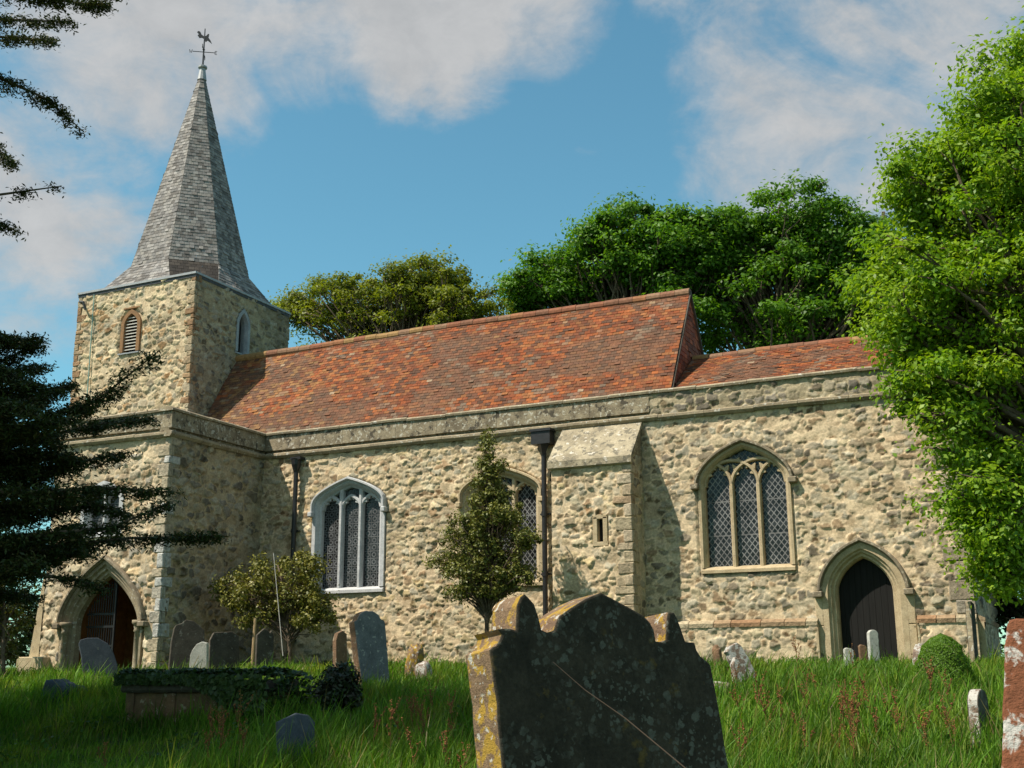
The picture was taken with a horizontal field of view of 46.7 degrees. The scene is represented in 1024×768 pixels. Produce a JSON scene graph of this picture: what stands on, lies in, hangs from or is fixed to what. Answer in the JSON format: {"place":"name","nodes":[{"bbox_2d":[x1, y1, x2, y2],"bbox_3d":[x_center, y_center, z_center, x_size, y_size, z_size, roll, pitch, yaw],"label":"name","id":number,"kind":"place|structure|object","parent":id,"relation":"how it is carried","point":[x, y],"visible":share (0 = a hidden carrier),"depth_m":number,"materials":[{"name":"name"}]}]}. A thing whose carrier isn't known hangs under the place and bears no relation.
{"place":"outdoors","nodes":[
{"label":"outdoors","id":0,"kind":"place"},
{"bbox_2d":[0,640,1004,767],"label":"ground","id":1,"kind":"structure","parent":0,"point":[197,742],"depth_m":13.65,"materials":[{"name":"plant"}]},
{"bbox_2d":[0,482,40,665],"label":"evergreen tree","id":2,"kind":"object","parent":1,"relation":"on","point":[25,639],"visible":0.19,"depth_m":34.81,"materials":[{"name":"green plant"}]},
{"bbox_2d":[0,582,42,676],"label":"shrub","id":3,"kind":"object","parent":1,"relation":"on","point":[6,613],"visible":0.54,"depth_m":22.74,"materials":[{"name":"green plant"}]},
{"bbox_2d":[41,678,79,706],"bbox_3d":[-6.493,4.521,16.983,0.486,0.605,0.459,15,-5,29],"label":"broken stone","id":4,"kind":"object","parent":1,"relation":"on","point":[49,684],"visible":0.34,"depth_m":16.88,"materials":[{"name":"grey stone"}]},
{"bbox_2d":[78,638,117,677],"bbox_3d":[-7.218,4.985,20.696,0.708,1.096,0.090,6,-23,-24],"label":"headstone","id":5,"kind":"object","parent":1,"relation":"on","point":[96,651],"visible":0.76,"depth_m":20.73,"materials":[{"name":"grey stone"}]},
{"bbox_2d":[97,742,107,767],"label":"sorrel stalk","id":6,"kind":"object","parent":1,"relation":"on","point":[104,751],"visible":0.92,"depth_m":11.41,"materials":[{"name":"plant"}]},
{"bbox_2d":[0,0,231,608],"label":"yew tree","id":7,"kind":"object","parent":1,"relation":"on","point":[27,472],"visible":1,"depth_m":14.01,"materials":[{"name":"green plant"}]},
{"bbox_2d":[168,620,203,668],"bbox_3d":[-5.729,4.829,20.842,0.627,1.356,0.120,6,-21,-24],"label":"headstone","id":8,"kind":"object","parent":1,"relation":"on","point":[187,636],"visible":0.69,"depth_m":20.86,"materials":[{"name":"stone"}]},
{"bbox_2d":[189,642,208,668],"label":"headstone","id":9,"kind":"object","parent":1,"relation":"on","point":[201,650],"visible":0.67,"depth_m":19.78,"materials":[{"name":"stone"}]},
{"bbox_2d":[202,719,214,766],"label":"sorrel stalk","id":10,"kind":"object","parent":1,"relation":"on","point":[206,740],"visible":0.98,"depth_m":11.13,"materials":[{"name":"plant"}]},
{"bbox_2d":[207,705,212,754],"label":"sorrel stalk","id":11,"kind":"object","parent":1,"relation":"on","point":[210,719],"visible":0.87,"depth_m":11.91,"materials":[{"name":"plant"}]},
{"bbox_2d":[121,679,298,730],"bbox_3d":[-3.838,4.167,15.055,2.054,0.819,0.952,-5,-15,18],"label":"chest tomb","id":12,"kind":"object","parent":1,"relation":"on","point":[136,695],"visible":0.3,"depth_m":14.83,"materials":[{"name":"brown stone"}]},
{"bbox_2d":[113,665,314,722],"bbox_3d":[-3.760,3.984,15.049,2.356,0.801,1.129,-5,-15,17],"label":"ivy","id":13,"kind":"object","parent":12,"relation":"on","point":[216,684],"visible":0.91,"depth_m":14.57,"materials":[{"name":"green plant"}]},
{"bbox_2d":[211,705,226,736],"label":"sorrel stalk","id":14,"kind":"object","parent":1,"relation":"on","point":[217,719],"visible":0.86,"depth_m":12.51,"materials":[{"name":"plant"}]},
{"bbox_2d":[209,632,238,668],"bbox_3d":[-5.247,5.080,21.652,0.587,1.103,0.120,6,-17,-25],"label":"headstone","id":15,"kind":"object","parent":1,"relation":"on","point":[224,649],"visible":0.65,"depth_m":21.65,"materials":[{"name":"stone"}]},
{"bbox_2d":[218,713,230,764],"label":"sorrel stalk","id":16,"kind":"object","parent":1,"relation":"on","point":[220,729],"visible":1,"depth_m":10.93,"materials":[{"name":"plant"}]},
{"bbox_2d":[220,712,228,737],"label":"sorrel stalk","id":17,"kind":"object","parent":1,"relation":"on","point":[224,722],"visible":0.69,"depth_m":12.72,"materials":[{"name":"plant"}]},
{"bbox_2d":[233,689,252,743],"bbox_3d":[-2.780,3.555,12.209,0.179,0.814,0.119,11,-18,-38],"label":"sorrel stalk","id":18,"kind":"object","parent":1,"relation":"on","point":[240,710],"visible":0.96,"depth_m":12.26,"materials":[{"name":"plant"}]},
{"bbox_2d":[237,718,248,765],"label":"sorrel stalk","id":19,"kind":"object","parent":1,"relation":"on","point":[243,733],"visible":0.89,"depth_m":11.45,"materials":[{"name":"plant"}]},
{"bbox_2d":[250,618,256,667],"bbox_3d":[-4.867,4.881,22.377,0.092,0.923,0.070,-7,-15,25],"label":"stake","id":20,"kind":"object","parent":1,"relation":"on","point":[254,638],"visible":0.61,"depth_m":22.36,"materials":[{"name":"wood"}]},
{"bbox_2d":[255,628,273,667],"bbox_3d":[-4.417,4.938,21.164,0.323,1.132,0.120,6,-17,-24],"label":"headstone","id":21,"kind":"object","parent":1,"relation":"on","point":[264,645],"visible":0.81,"depth_m":21.17,"materials":[{"name":"stone"}]},
{"bbox_2d":[207,547,348,667],"bbox_3d":[-4.621,4.543,22.973,3.032,2.744,1.727,-2,-14,7],"label":"holly tree","id":22,"kind":"object","parent":1,"relation":"on","point":[304,602],"visible":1,"depth_m":22.75,"materials":[{"name":"green plant"}]},
{"bbox_2d":[273,553,282,654],"bbox_3d":[-4.338,4.079,22.024,0.329,1.894,0.015,-7,-15,25],"label":"cane","id":23,"kind":"object","parent":1,"relation":"on","point":[278,605],"visible":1,"depth_m":22.00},
{"bbox_2d":[276,713,314,765],"bbox_3d":[-2.126,3.668,11.629,0.387,0.854,0.080,7,-19,-27],"label":"headstone","id":24,"kind":"object","parent":1,"relation":"on","point":[298,720],"visible":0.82,"depth_m":11.66,"materials":[{"name":"grey stone"}]},
{"bbox_2d":[307,660,364,715],"bbox_3d":[-2.065,3.834,14.125,0.748,1.073,0.657,7,-16,-29],"label":"shrub","id":25,"kind":"object","parent":1,"relation":"on","point":[341,679],"visible":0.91,"depth_m":14.05,"materials":[{"name":"green plant"}]},
{"bbox_2d":[333,631,346,667],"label":"headstone","id":26,"kind":"object","parent":1,"relation":"on","point":[340,645],"visible":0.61,"depth_m":18.38,"materials":[{"name":"brown stone"}]},
{"bbox_2d":[349,611,388,685],"bbox_3d":[-2.026,3.987,16.951,0.610,1.457,0.170,10,-20,-36],"label":"headstone","id":27,"kind":"object","parent":1,"relation":"on","point":[368,638],"visible":0.53,"depth_m":16.93,"materials":[{"name":"grey stone"}]},
{"bbox_2d":[373,703,387,745],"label":"sorrel stalk","id":28,"kind":"object","parent":1,"relation":"on","point":[375,723],"visible":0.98,"depth_m":11.58,"materials":[{"name":"plant"}]},
{"bbox_2d":[267,243,520,346],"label":"oak tree","id":29,"kind":"object","parent":1,"relation":"on","point":[426,296],"visible":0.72,"depth_m":45.62,"materials":[{"name":"green plant"}]},
{"bbox_2d":[386,695,402,759],"bbox_3d":[-1.154,3.365,11.313,0.140,0.783,0.071,11,-19,-22],"label":"sorrel stalk","id":30,"kind":"object","parent":1,"relation":"on","point":[392,710],"visible":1,"depth_m":11.35,"materials":[{"name":"plant"}]},
{"bbox_2d":[393,715,400,747],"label":"sorrel stalk","id":31,"kind":"object","parent":1,"relation":"on","point":[397,723],"visible":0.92,"depth_m":11.67,"materials":[{"name":"plant"}]},
{"bbox_2d":[404,693,415,725],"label":"sorrel stalk","id":32,"kind":"object","parent":1,"relation":"on","point":[411,709],"visible":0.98,"depth_m":12.53,"materials":[{"name":"plant"}]},
{"bbox_2d":[401,717,420,767],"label":"sorrel stalk","id":33,"kind":"object","parent":1,"relation":"on","point":[408,733],"visible":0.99,"depth_m":10.73,"materials":[{"name":"plant"}]},
{"bbox_2d":[405,643,423,676],"bbox_3d":[-1.555,4.443,18.776,0.260,0.693,0.228,2,-12,27],"label":"broken stone","id":34,"kind":"object","parent":1,"relation":"on","point":[415,652],"visible":0.54,"depth_m":18.72,"materials":[{"name":"stone"}]},
{"bbox_2d":[413,694,428,746],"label":"sorrel stalk","id":35,"kind":"object","parent":1,"relation":"on","point":[418,708],"visible":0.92,"depth_m":12.00,"materials":[{"name":"plant"}]},
{"bbox_2d":[416,714,429,744],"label":"sorrel stalk","id":36,"kind":"object","parent":1,"relation":"on","point":[423,723],"visible":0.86,"depth_m":11.74,"materials":[{"name":"plant"}]},
{"bbox_2d":[415,661,431,678],"bbox_3d":[-1.355,4.500,18.323,0.250,0.447,0.219,-15,-19,23],"label":"broken stone","id":37,"kind":"object","parent":1,"relation":"on","point":[423,665],"visible":0.49,"depth_m":18.27,"materials":[{"name":"stone"}]},
{"bbox_2d":[424,678,438,723],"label":"sorrel stalk","id":38,"kind":"object","parent":1,"relation":"on","point":[430,690],"visible":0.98,"depth_m":12.84,"materials":[{"name":"plant"}]},
{"bbox_2d":[439,731,450,764],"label":"sorrel stalk","id":39,"kind":"object","parent":1,"relation":"on","point":[446,738],"visible":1,"depth_m":10.59,"materials":[{"name":"plant"}]},
{"bbox_2d":[447,690,455,737],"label":"sorrel stalk","id":40,"kind":"object","parent":1,"relation":"on","point":[451,704],"visible":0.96,"depth_m":11.46,"materials":[{"name":"plant"}]},
{"bbox_2d":[446,712,457,742],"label":"sorrel stalk","id":41,"kind":"object","parent":1,"relation":"on","point":[448,723],"visible":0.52,"depth_m":11.29,"materials":[{"name":"plant"}]},
{"bbox_2d":[456,742,469,767],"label":"sorrel stalk","id":42,"kind":"object","parent":1,"relation":"on","point":[465,756],"visible":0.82,"depth_m":10.12,"materials":[{"name":"plant"}]},
{"bbox_2d":[419,425,544,631],"bbox_3d":[-0.467,3.061,21.345,2.413,4.742,1.481,-7,-15,25],"label":"holly tree","id":43,"kind":"object","parent":1,"relation":"on","point":[488,580],"visible":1,"depth_m":21.17,"materials":[{"name":"green plant"}]},
{"bbox_2d":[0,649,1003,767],"bbox_3d":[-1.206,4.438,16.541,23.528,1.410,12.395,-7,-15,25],"label":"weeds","id":44,"kind":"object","parent":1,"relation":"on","point":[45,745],"visible":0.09,"depth_m":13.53,"materials":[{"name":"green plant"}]},
{"bbox_2d":[16,29,1001,672],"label":"church","id":45,"kind":"structure","parent":1,"relation":"on","point":[660,463],"depth_m":23.88,"materials":[{"name":"beige"}]},
{"bbox_2d":[51,555,148,670],"bbox_3d":[-8.064,4.704,23.546,2.427,2.592,0.490,-7,-15,25],"label":"doorway","id":46,"kind":"structure","parent":45,"relation":"in","point":[72,609],"depth_m":23.77,"materials":[{"name":"stone"}]},
{"bbox_2d":[80,481,123,537],"bbox_3d":[-8.273,2.549,24.147,1.160,1.146,0.260,-7,-15,25],"label":"window","id":47,"kind":"structure","parent":45,"relation":"in","point":[118,501],"depth_m":24.20,"materials":[{"name":"glass"}]},
{"bbox_2d":[117,306,141,355],"bbox_3d":[-9.397,-1.289,29.420,0.660,1.250,0.250,-7,-15,25],"label":"louvre window","id":48,"kind":"structure","parent":45,"relation":"in","point":[130,336],"depth_m":29.42,"materials":[{"name":"beige stone"}]},
{"bbox_2d":[234,309,250,354],"bbox_3d":[-6.920,-1.308,30.234,0.260,1.254,0.540,-7,-15,25],"label":"lancet window","id":49,"kind":"structure","parent":45,"relation":"in","point":[242,339],"depth_m":30.32,"materials":[{"name":"grey stone"}]},
{"bbox_2d":[307,476,387,593],"bbox_3d":[-3.429,3.166,24.967,1.930,2.438,0.350,-7,-15,25],"label":"window","id":50,"kind":"structure","parent":45,"relation":"in","point":[348,516],"depth_m":25.04,"materials":[{"name":"stone"}]},
{"bbox_2d":[455,467,542,585],"bbox_3d":[-0.197,2.803,23.448,1.930,2.388,0.350,-7,-15,25],"label":"window","id":51,"kind":"structure","parent":45,"relation":"in","point":[527,488],"depth_m":23.42,"materials":[{"name":"stone"}]},
{"bbox_2d":[690,438,797,573],"bbox_3d":[4.210,2.175,21.421,1.954,2.420,0.330,-7,-15,25],"label":"window","id":52,"kind":"structure","parent":45,"relation":"in","point":[743,487],"depth_m":21.47,"materials":[{"name":"glass"}]},
{"bbox_2d":[813,537,917,662],"bbox_3d":[6.025,3.844,20.198,1.670,2.438,0.500,-7,-15,25],"label":"doorway","id":53,"kind":"structure","parent":45,"relation":"in","point":[862,587],"depth_m":20.31,"materials":[{"name":"stone"}]},
{"bbox_2d":[466,593,727,767],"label":"headstone","id":54,"kind":"object","parent":1,"relation":"on","point":[535,706],"visible":1,"depth_m":4.32,"materials":[{"name":"stone"}]},
{"bbox_2d":[553,662,685,767],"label":"dry stalk","id":55,"kind":"object","parent":1,"relation":"on","point":[628,721],"visible":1,"depth_m":3.83,"materials":[{"name":"brown"}]},
{"bbox_2d":[489,186,755,351],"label":"sycamore tree","id":56,"kind":"object","parent":1,"relation":"on","point":[648,253],"visible":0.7,"depth_m":44.51,"materials":[{"name":"green plant"}]},
{"bbox_2d":[712,644,722,662],"bbox_3d":[3.191,4.319,18.391,0.161,0.560,0.166,-11,-17,24],"label":"broken stone","id":57,"kind":"object","parent":1,"relation":"on","point":[717,651],"visible":0.49,"depth_m":18.37,"materials":[{"name":"stone"}]},
{"bbox_2d":[731,662,738,690],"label":"sorrel stalk","id":58,"kind":"object","parent":1,"relation":"on","point":[735,673],"visible":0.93,"depth_m":13.79,"materials":[{"name":"plant"}]},
{"bbox_2d":[729,686,744,722],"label":"sorrel stalk","id":59,"kind":"object","parent":1,"relation":"on","point":[737,700],"visible":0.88,"depth_m":11.80,"materials":[{"name":"plant"}]},
{"bbox_2d":[730,657,746,686],"bbox_3d":[2.872,3.791,14.902,0.204,0.709,0.120,-2,-13,-10],"label":"broken stone","id":60,"kind":"object","parent":1,"relation":"on","point":[741,662],"visible":0.24,"depth_m":14.90,"materials":[{"name":"stone"}]},
{"bbox_2d":[731,723,745,766],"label":"sorrel stalk","id":61,"kind":"object","parent":1,"relation":"on","point":[739,733],"visible":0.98,"depth_m":9.75,"materials":[{"name":"plant"}]},
{"bbox_2d":[723,643,754,677],"bbox_3d":[3.012,3.765,15.203,0.258,0.906,0.140,-21,-11,-18],"label":"broken stone","id":62,"kind":"object","parent":1,"relation":"on","point":[731,651],"visible":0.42,"depth_m":15.20,"materials":[{"name":"stone"}]},
{"bbox_2d":[740,719,752,747],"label":"sorrel stalk","id":63,"kind":"object","parent":1,"relation":"on","point":[743,728],"visible":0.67,"depth_m":10.91,"materials":[{"name":"plant"}]},
{"bbox_2d":[752,670,766,725],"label":"sorrel stalk","id":64,"kind":"object","parent":1,"relation":"on","point":[759,692],"visible":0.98,"depth_m":11.61,"materials":[{"name":"plant"}]},
{"bbox_2d":[758,689,775,733],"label":"sorrel stalk","id":65,"kind":"object","parent":1,"relation":"on","point":[765,707],"visible":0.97,"depth_m":11.21,"materials":[{"name":"plant"}]},
{"bbox_2d":[776,683,783,730],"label":"sorrel stalk","id":66,"kind":"object","parent":1,"relation":"on","point":[779,697],"visible":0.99,"depth_m":11.32,"materials":[{"name":"plant"}]},
{"bbox_2d":[670,168,909,353],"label":"sycamore tree","id":67,"kind":"object","parent":1,"relation":"on","point":[773,296],"visible":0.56,"depth_m":43.59,"materials":[{"name":"green plant"}]},
{"bbox_2d":[787,703,800,731],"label":"sorrel stalk","id":68,"kind":"object","parent":1,"relation":"on","point":[793,714],"visible":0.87,"depth_m":11.07,"materials":[{"name":"plant"}]},
{"bbox_2d":[790,635,801,667],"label":"sorrel stalk","id":69,"kind":"object","parent":1,"relation":"on","point":[794,644],"visible":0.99,"depth_m":15.90,"materials":[{"name":"plant"}]},
{"bbox_2d":[797,681,810,720],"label":"sorrel stalk","id":70,"kind":"object","parent":1,"relation":"on","point":[806,690],"visible":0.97,"depth_m":11.98,"materials":[{"name":"plant"}]},
{"bbox_2d":[800,663,811,686],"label":"sorrel stalk","id":71,"kind":"object","parent":1,"relation":"on","point":[808,670],"visible":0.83,"depth_m":12.97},
{"bbox_2d":[800,718,814,746],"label":"sorrel stalk","id":72,"kind":"object","parent":1,"relation":"on","point":[803,728],"visible":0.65,"depth_m":10.41,"materials":[{"name":"plant"}]},
{"bbox_2d":[831,726,842,752],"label":"sorrel stalk","id":73,"kind":"object","parent":1,"relation":"on","point":[838,737],"visible":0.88,"depth_m":10.42,"materials":[{"name":"plant"}]},
{"bbox_2d":[837,696,846,736],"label":"sorrel stalk","id":74,"kind":"object","parent":1,"relation":"on","point":[842,709],"visible":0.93,"depth_m":10.86,"materials":[{"name":"plant"}]},
{"bbox_2d":[835,677,854,731],"bbox_3d":[3.173,3.091,11.165,0.125,0.672,0.159,-19,-18,41],"label":"sorrel stalk","id":75,"kind":"object","parent":1,"relation":"on","point":[841,691],"visible":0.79,"depth_m":11.19,"materials":[{"name":"plant"}]},
{"bbox_2d":[843,648,853,663],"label":"headstone","id":76,"kind":"object","parent":1,"relation":"on","point":[845,651],"visible":0.23,"depth_m":18.26,"materials":[{"name":"stone"}]},
{"bbox_2d":[840,691,858,744],"bbox_3d":[3.005,3.043,10.493,0.134,0.646,0.103,5,-15,-19],"label":"sorrel stalk","id":77,"kind":"object","parent":1,"relation":"on","point":[850,714],"visible":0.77,"depth_m":10.52,"materials":[{"name":"plant"}]},
{"bbox_2d":[842,687,859,766],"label":"sorrel stalk","id":78,"kind":"object","parent":1,"relation":"on","point":[851,702],"visible":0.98,"depth_m":9.99,"materials":[{"name":"plant"}]},
{"bbox_2d":[847,720,854,763],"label":"sorrel stalk","id":79,"kind":"object","parent":1,"relation":"on","point":[853,736],"visible":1,"depth_m":9.75,"materials":[{"name":"plant"}]},
{"bbox_2d":[845,703,858,743],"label":"sorrel stalk","id":80,"kind":"object","parent":1,"relation":"on","point":[851,716],"visible":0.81,"depth_m":10.61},
{"bbox_2d":[847,645,857,670],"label":"sorrel stalk","id":81,"kind":"object","parent":1,"relation":"on","point":[851,656],"visible":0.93,"depth_m":14.93,"materials":[{"name":"plant"}]},
{"bbox_2d":[845,690,861,752],"bbox_3d":[3.019,3.047,10.504,0.172,0.648,0.124,4,-15,-18],"label":"sorrel stalk","id":82,"kind":"object","parent":1,"relation":"on","point":[857,712],"visible":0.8,"depth_m":10.50,"materials":[{"name":"plant"}]},
{"bbox_2d":[849,678,864,705],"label":"sorrel stalk","id":83,"kind":"object","parent":1,"relation":"on","point":[856,686],"visible":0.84,"depth_m":11.59,"materials":[{"name":"plant"}]},
{"bbox_2d":[856,670,866,710],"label":"sorrel stalk","id":84,"kind":"object","parent":1,"relation":"on","point":[863,682],"visible":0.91,"depth_m":11.80,"materials":[{"name":"plant"}]},
{"bbox_2d":[858,645,867,662],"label":"headstone","id":85,"kind":"object","parent":1,"relation":"on","point":[862,649],"visible":0.31,"depth_m":18.55,"materials":[{"name":"brown stone"}]},
{"bbox_2d":[863,687,877,709],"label":"sorrel stalk","id":86,"kind":"object","parent":1,"relation":"on","point":[868,696],"visible":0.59,"depth_m":11.69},
{"bbox_2d":[867,706,878,744],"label":"sorrel stalk","id":87,"kind":"object","parent":1,"relation":"on","point":[874,717],"visible":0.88,"depth_m":10.67,"materials":[{"name":"plant"}]},
{"bbox_2d":[867,630,879,663],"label":"headstone","id":88,"kind":"object","parent":1,"relation":"on","point":[872,640],"visible":0.49,"depth_m":18.04,"materials":[{"name":"stone"}]},
{"bbox_2d":[869,211,901,222],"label":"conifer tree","id":89,"kind":"object","parent":1,"relation":"on","point":[883,214],"visible":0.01,"depth_m":47.85,"materials":[{"name":"green plant"}]},
{"bbox_2d":[878,693,892,711],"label":"sorrel stalk","id":90,"kind":"object","parent":1,"relation":"on","point":[883,699],"visible":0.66,"depth_m":11.39,"materials":[{"name":"plant"}]},
{"bbox_2d":[889,684,899,734],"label":"sorrel stalk","id":91,"kind":"object","parent":1,"relation":"on","point":[893,697],"visible":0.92,"depth_m":10.95,"materials":[{"name":"plant"}]},
{"bbox_2d":[889,705,904,739],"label":"sorrel stalk","id":92,"kind":"object","parent":1,"relation":"on","point":[896,711],"visible":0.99,"depth_m":10.59,"materials":[{"name":"plant"}]},
{"bbox_2d":[912,643,923,668],"bbox_3d":[5.246,3.642,15.251,0.197,0.622,0.211,-3,-13,26],"label":"broken stone","id":93,"kind":"object","parent":1,"relation":"on","point":[916,649],"visible":0.23,"depth_m":15.23,"materials":[{"name":"stone"}]},
{"bbox_2d":[816,1,1023,610],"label":"field maple tree","id":94,"kind":"object","parent":1,"relation":"on","point":[951,315],"visible":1,"depth_m":17.18,"materials":[{"name":"green plant"}]},
{"bbox_2d":[913,709,932,752],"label":"sorrel stalk","id":95,"kind":"object","parent":1,"relation":"on","point":[924,723],"visible":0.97,"depth_m":9.89,"materials":[{"name":"plant"}]},
{"bbox_2d":[921,656,935,709],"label":"sorrel stalk","id":96,"kind":"object","parent":1,"relation":"on","point":[930,674],"visible":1,"depth_m":11.85,"materials":[{"name":"plant"}]},
{"bbox_2d":[907,633,977,691],"bbox_3d":[5.035,3.343,13.960,1.278,0.813,1.299,-7,-15,25],"label":"clipped mound","id":97,"kind":"object","parent":1,"relation":"on","point":[938,650],"visible":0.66,"depth_m":13.77,"materials":[{"name":"green plant"}]},
{"bbox_2d":[938,667,951,711],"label":"sorrel stalk","id":98,"kind":"object","parent":1,"relation":"on","point":[945,675],"visible":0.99,"depth_m":11.68,"materials":[{"name":"plant"}]},
{"bbox_2d":[936,691,954,754],"bbox_3d":[3.655,2.917,9.928,0.167,0.706,0.131,-4,-20,15],"label":"sorrel stalk","id":99,"kind":"object","parent":1,"relation":"on","point":[944,711],"visible":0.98,"depth_m":9.99,"materials":[{"name":"plant"}]},
{"bbox_2d":[945,709,955,741],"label":"sorrel stalk","id":100,"kind":"object","parent":1,"relation":"on","point":[954,727],"visible":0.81,"depth_m":10.19,"materials":[{"name":"plant"}]},
{"bbox_2d":[965,601,978,663],"bbox_3d":[6.563,3.726,16.902,0.085,1.233,0.269,-9,-21,31],"label":"headstone","id":101,"kind":"object","parent":1,"relation":"on","point":[971,630],"visible":0.61,"depth_m":16.89,"materials":[{"name":"stone"}]},
{"bbox_2d":[967,689,989,744],"bbox_3d":[4.203,3.125,10.647,0.100,0.752,0.345,-10,-17,35],"label":"headstone","id":102,"kind":"object","parent":1,"relation":"on","point":[974,700],"visible":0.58,"depth_m":10.59,"materials":[{"name":"stone"}]},
{"bbox_2d":[994,521,1023,652],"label":"evergreen tree","id":103,"kind":"object","parent":1,"relation":"on","point":[1011,611],"visible":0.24,"depth_m":23.11,"materials":[{"name":"green plant"}]},
{"bbox_2d":[1001,619,1023,767],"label":"headstone","id":104,"kind":"object","parent":1,"relation":"on","point":[1013,728],"visible":1,"depth_m":6.68,"materials":[{"name":"red stone"}]},
{"bbox_2d":[0,0,1023,667],"label":"sky","id":105,"kind":"structure","parent":0,"point":[353,135],"materials":[{"name":"blue"}]}
]}

